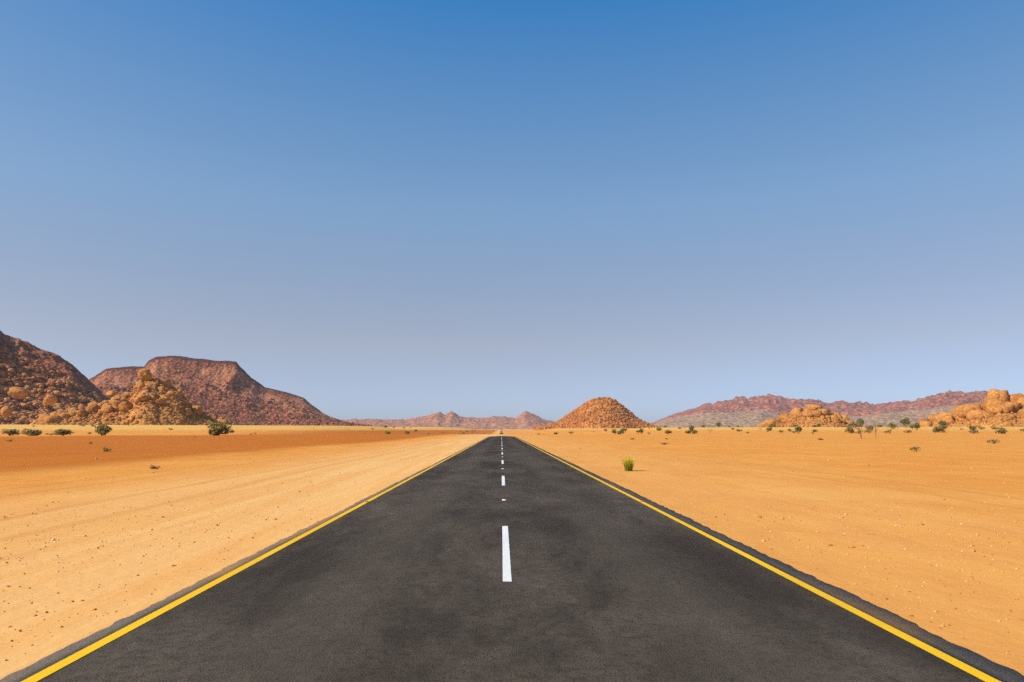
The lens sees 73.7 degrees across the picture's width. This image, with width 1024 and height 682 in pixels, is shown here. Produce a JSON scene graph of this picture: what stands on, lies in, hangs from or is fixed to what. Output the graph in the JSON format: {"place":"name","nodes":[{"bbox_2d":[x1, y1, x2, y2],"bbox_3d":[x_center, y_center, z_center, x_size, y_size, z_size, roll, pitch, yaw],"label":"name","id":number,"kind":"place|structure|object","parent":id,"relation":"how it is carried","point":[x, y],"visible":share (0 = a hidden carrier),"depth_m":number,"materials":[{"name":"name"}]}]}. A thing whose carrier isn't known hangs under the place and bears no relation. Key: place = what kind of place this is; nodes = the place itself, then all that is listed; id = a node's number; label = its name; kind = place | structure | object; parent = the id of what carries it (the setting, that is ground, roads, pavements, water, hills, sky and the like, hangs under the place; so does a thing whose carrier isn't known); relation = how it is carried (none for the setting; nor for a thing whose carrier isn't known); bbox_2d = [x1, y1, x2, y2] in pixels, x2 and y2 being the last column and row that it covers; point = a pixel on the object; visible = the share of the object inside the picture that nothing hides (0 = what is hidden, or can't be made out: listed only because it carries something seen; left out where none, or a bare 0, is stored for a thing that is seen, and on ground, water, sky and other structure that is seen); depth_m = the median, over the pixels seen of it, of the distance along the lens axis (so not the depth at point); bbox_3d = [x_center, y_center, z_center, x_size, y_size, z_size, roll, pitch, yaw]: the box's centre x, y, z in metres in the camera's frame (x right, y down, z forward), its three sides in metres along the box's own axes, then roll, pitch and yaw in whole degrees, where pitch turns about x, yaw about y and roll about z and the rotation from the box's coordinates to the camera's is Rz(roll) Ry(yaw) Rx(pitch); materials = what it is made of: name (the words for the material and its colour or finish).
{"place":"outdoors","nodes":[
{"label":"outdoors","id":0,"kind":"place"},
{"bbox_2d":[0,331,110,424],"bbox_3d":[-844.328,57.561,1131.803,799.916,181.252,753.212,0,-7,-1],"label":"ridge","id":1,"kind":"structure","parent":0,"point":[17,348],"depth_m":1045.15,"materials":[{"name":"brown stone"}]},
{"bbox_2d":[0,354,102,424],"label":"rocks","id":2,"kind":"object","parent":1,"relation":"on","point":[25,416],"depth_m":960.85,"materials":[{"name":"red stone"}]},
{"bbox_2d":[342,411,554,428],"bbox_3d":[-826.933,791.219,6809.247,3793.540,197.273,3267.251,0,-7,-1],"label":"mountain range","id":3,"kind":"structure","parent":0,"point":[526,420],"depth_m":6137.51,"materials":[{"name":"brown stone"}]},
{"bbox_2d":[0,424,1023,679],"bbox_3d":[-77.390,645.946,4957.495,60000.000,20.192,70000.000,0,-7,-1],"label":"ground","id":4,"kind":"structure","parent":0,"point":[202,470],"depth_m":17.46,"materials":[{"name":"orange sand"}]},
{"bbox_2d":[0,429,19,435],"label":"bush","id":5,"kind":"object","parent":4,"relation":"on","point":[9,432],"visible":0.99,"depth_m":271.93,"materials":[{"name":"green plant"}]},
{"bbox_2d":[22,428,41,435],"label":"bush","id":6,"kind":"object","parent":4,"relation":"on","point":[31,432],"visible":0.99,"depth_m":267.47,"materials":[{"name":"green plant"}]},
{"bbox_2d":[53,428,74,435],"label":"bush","id":7,"kind":"object","parent":4,"relation":"on","point":[62,432],"visible":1,"depth_m":272.82,"materials":[{"name":"green plant"}]},
{"bbox_2d":[94,424,111,435],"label":"bush","id":8,"kind":"object","parent":4,"relation":"on","point":[104,429],"visible":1,"depth_m":254.21,"materials":[{"name":"green plant"}]},
{"bbox_2d":[29,378,234,424],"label":"kopje boulders","id":9,"kind":"object","parent":4,"relation":"on","point":[121,403],"visible":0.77,"depth_m":666.71,"materials":[{"name":"stone"}]},
{"bbox_2d":[0,369,181,416],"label":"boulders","id":10,"kind":"object","parent":9,"relation":"on","point":[144,375],"visible":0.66,"depth_m":758.28,"materials":[{"name":"stone"}]},
{"bbox_2d":[59,381,204,424],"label":"kopje","id":11,"kind":"object","parent":4,"relation":"on","point":[149,414],"visible":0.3,"depth_m":660.15,"materials":[{"name":"stone"}]},
{"bbox_2d":[32,380,235,424],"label":"rocks","id":12,"kind":"object","parent":4,"relation":"on","point":[79,419],"visible":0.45,"depth_m":658.83,"materials":[{"name":"stone"}]},
{"bbox_2d":[149,465,159,468],"bbox_3d":[-16.513,5.824,31.514,0.478,0.300,0.462,-2,-8,16],"label":"scrub","id":13,"kind":"object","parent":4,"relation":"on","point":[156,467],"visible":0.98,"depth_m":31.47,"materials":[{"name":"brown plant"}]},
{"bbox_2d":[208,420,233,435],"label":"bush","id":14,"kind":"object","parent":4,"relation":"on","point":[220,428],"visible":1,"depth_m":213.96,"materials":[{"name":"green plant"}]},
{"bbox_2d":[89,356,362,425],"bbox_3d":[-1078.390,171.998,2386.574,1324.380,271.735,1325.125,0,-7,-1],"label":"mesa","id":15,"kind":"structure","parent":4,"relation":"on","point":[179,369],"depth_m":2029.27,"materials":[{"name":"brown stone"}]},
{"bbox_2d":[99,377,371,425],"bbox_3d":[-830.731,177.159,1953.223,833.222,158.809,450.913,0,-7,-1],"label":"rocks","id":16,"kind":"object","parent":15,"relation":"on","point":[253,409],"visible":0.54,"depth_m":2017.67,"materials":[{"name":"brown stone"}]},
{"bbox_2d":[1,436,1023,660],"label":"loose stones","id":17,"kind":"object","parent":4,"relation":"on","point":[759,516],"visible":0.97,"depth_m":10.68,"materials":[{"name":"brown stone"}]},
{"bbox_2d":[621,454,634,470],"bbox_3d":[5.187,5.369,30.147,1.136,0.755,0.915,6,-9,-38],"label":"grass tuft","id":18,"kind":"object","parent":4,"relation":"on","point":[628,465],"visible":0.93,"depth_m":30.01,"materials":[{"name":"green plant"}]},
{"bbox_2d":[792,426,801,433],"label":"shrub","id":19,"kind":"object","parent":4,"relation":"on","point":[798,428],"visible":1,"depth_m":328.13,"materials":[{"name":"green plant"}]},
{"bbox_2d":[653,405,958,426],"bbox_3d":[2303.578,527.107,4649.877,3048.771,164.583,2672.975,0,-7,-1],"label":"foothills","id":20,"kind":"structure","parent":4,"relation":"on","point":[752,418],"depth_m":4381.62,"materials":[{"name":"stone"}]},
{"bbox_2d":[757,404,856,426],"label":"kopje boulders","id":21,"kind":"object","parent":4,"relation":"on","point":[812,410],"visible":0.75,"depth_m":796.03,"materials":[{"name":"stone"}]},
{"bbox_2d":[779,412,845,426],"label":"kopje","id":22,"kind":"object","parent":4,"relation":"on","point":[809,420],"visible":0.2,"depth_m":772.59,"materials":[{"name":"stone"}]},
{"bbox_2d":[758,408,848,426],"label":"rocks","id":23,"kind":"object","parent":22,"relation":"on","point":[834,423],"visible":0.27,"depth_m":772.82,"materials":[{"name":"stone"}]},
{"bbox_2d":[844,428,853,432],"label":"shrub","id":24,"kind":"object","parent":4,"relation":"on","point":[850,430],"visible":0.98,"depth_m":324.45,"materials":[{"name":"green plant"}]},
{"bbox_2d":[849,421,868,438],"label":"bare tree","id":25,"kind":"object","parent":4,"relation":"on","point":[857,428],"visible":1,"depth_m":133.38,"materials":[{"name":"brown plant"}]},
{"bbox_2d":[855,418,864,426],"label":"green tree","id":26,"kind":"object","parent":4,"relation":"on","point":[861,420],"visible":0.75,"depth_m":566.06,"materials":[{"name":"green plant"}]},
{"bbox_2d":[898,417,910,426],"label":"green tree","id":27,"kind":"object","parent":4,"relation":"on","point":[906,420],"visible":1,"depth_m":446.74,"materials":[{"name":"green plant"}]},
{"bbox_2d":[910,422,919,429],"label":"bush","id":28,"kind":"object","parent":4,"relation":"on","point":[916,425],"visible":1,"depth_m":384.42,"materials":[{"name":"green plant"}]},
{"bbox_2d":[932,426,944,431],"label":"shrub","id":29,"kind":"object","parent":4,"relation":"on","point":[937,429],"visible":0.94,"depth_m":319.45,"materials":[{"name":"green plant"}]},
{"bbox_2d":[938,420,947,425],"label":"green tree","id":30,"kind":"object","parent":4,"relation":"on","point":[942,422],"visible":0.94,"depth_m":423.71,"materials":[{"name":"green plant"}]},
{"bbox_2d":[917,389,1023,426],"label":"kopje boulders","id":31,"kind":"object","parent":4,"relation":"on","point":[998,401],"visible":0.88,"depth_m":563.95,"materials":[{"name":"stone"}]},
{"bbox_2d":[925,409,1023,426],"bbox_3d":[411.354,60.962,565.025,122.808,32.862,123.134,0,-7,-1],"label":"rocks","id":32,"kind":"object","parent":4,"relation":"on","point":[978,421],"visible":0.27,"depth_m":533.13,"materials":[{"name":"stone"}]},
{"bbox_2d":[987,439,999,443],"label":"scrub","id":33,"kind":"object","parent":4,"relation":"on","point":[993,441],"visible":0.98,"depth_m":89.03,"materials":[{"name":"brown plant"}]},
{"bbox_2d":[994,429,1005,433],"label":"shrub","id":34,"kind":"object","parent":4,"relation":"on","point":[1001,431],"visible":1,"depth_m":274.97,"materials":[{"name":"green plant"}]},
{"bbox_2d":[0,431,1023,681],"bbox_3d":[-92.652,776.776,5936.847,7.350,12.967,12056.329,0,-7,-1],"label":"road","id":35,"kind":"structure","parent":0,"point":[408,583],"depth_m":6.61,"materials":[{"name":"grey asphalt"}]},
{"bbox_2d":[21,437,487,681],"bbox_3d":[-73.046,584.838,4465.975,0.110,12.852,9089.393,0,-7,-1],"label":"edge line","id":36,"kind":"object","parent":35,"relation":"on","point":[38,676],"visible":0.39,"depth_m":6.65,"materials":[{"name":"yellow paint"}]},
{"bbox_2d":[501,437,511,580],"bbox_3d":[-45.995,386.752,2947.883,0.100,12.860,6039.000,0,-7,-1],"label":"dashes","id":37,"kind":"object","parent":35,"relation":"on","point":[506,559],"visible":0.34,"depth_m":9.54,"materials":[{"name":"white paint"}]},
{"bbox_2d":[519,439,1000,681],"bbox_3d":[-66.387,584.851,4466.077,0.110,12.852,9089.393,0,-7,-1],"label":"edge line","id":38,"kind":"object","parent":35,"relation":"on","point":[947,658],"visible":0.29,"depth_m":6.65,"materials":[{"name":"yellow paint"}]},
{"bbox_2d":[0,0,1023,422],"label":"sky","id":39,"kind":"structure","parent":0,"point":[368,209],"materials":[{"name":"blue"}]},
{"bbox_2d":[533,397,645,429],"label":"rocks","id":40,"kind":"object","parent":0,"point":[601,417],"depth_m":1672.59,"materials":[{"name":"brown stone"}]},
{"bbox_2d":[532,397,662,429],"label":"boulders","id":41,"kind":"object","parent":40,"relation":"on","point":[637,420],"visible":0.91,"depth_m":1690.30,"materials":[{"name":"brown stone"}]},
{"bbox_2d":[651,390,1009,424],"bbox_3d":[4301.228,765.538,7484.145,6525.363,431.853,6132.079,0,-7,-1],"label":"mountain range","id":42,"kind":"structure","parent":0,"point":[770,403],"depth_m":7101.49,"materials":[{"name":"brown stone"}]}
]}

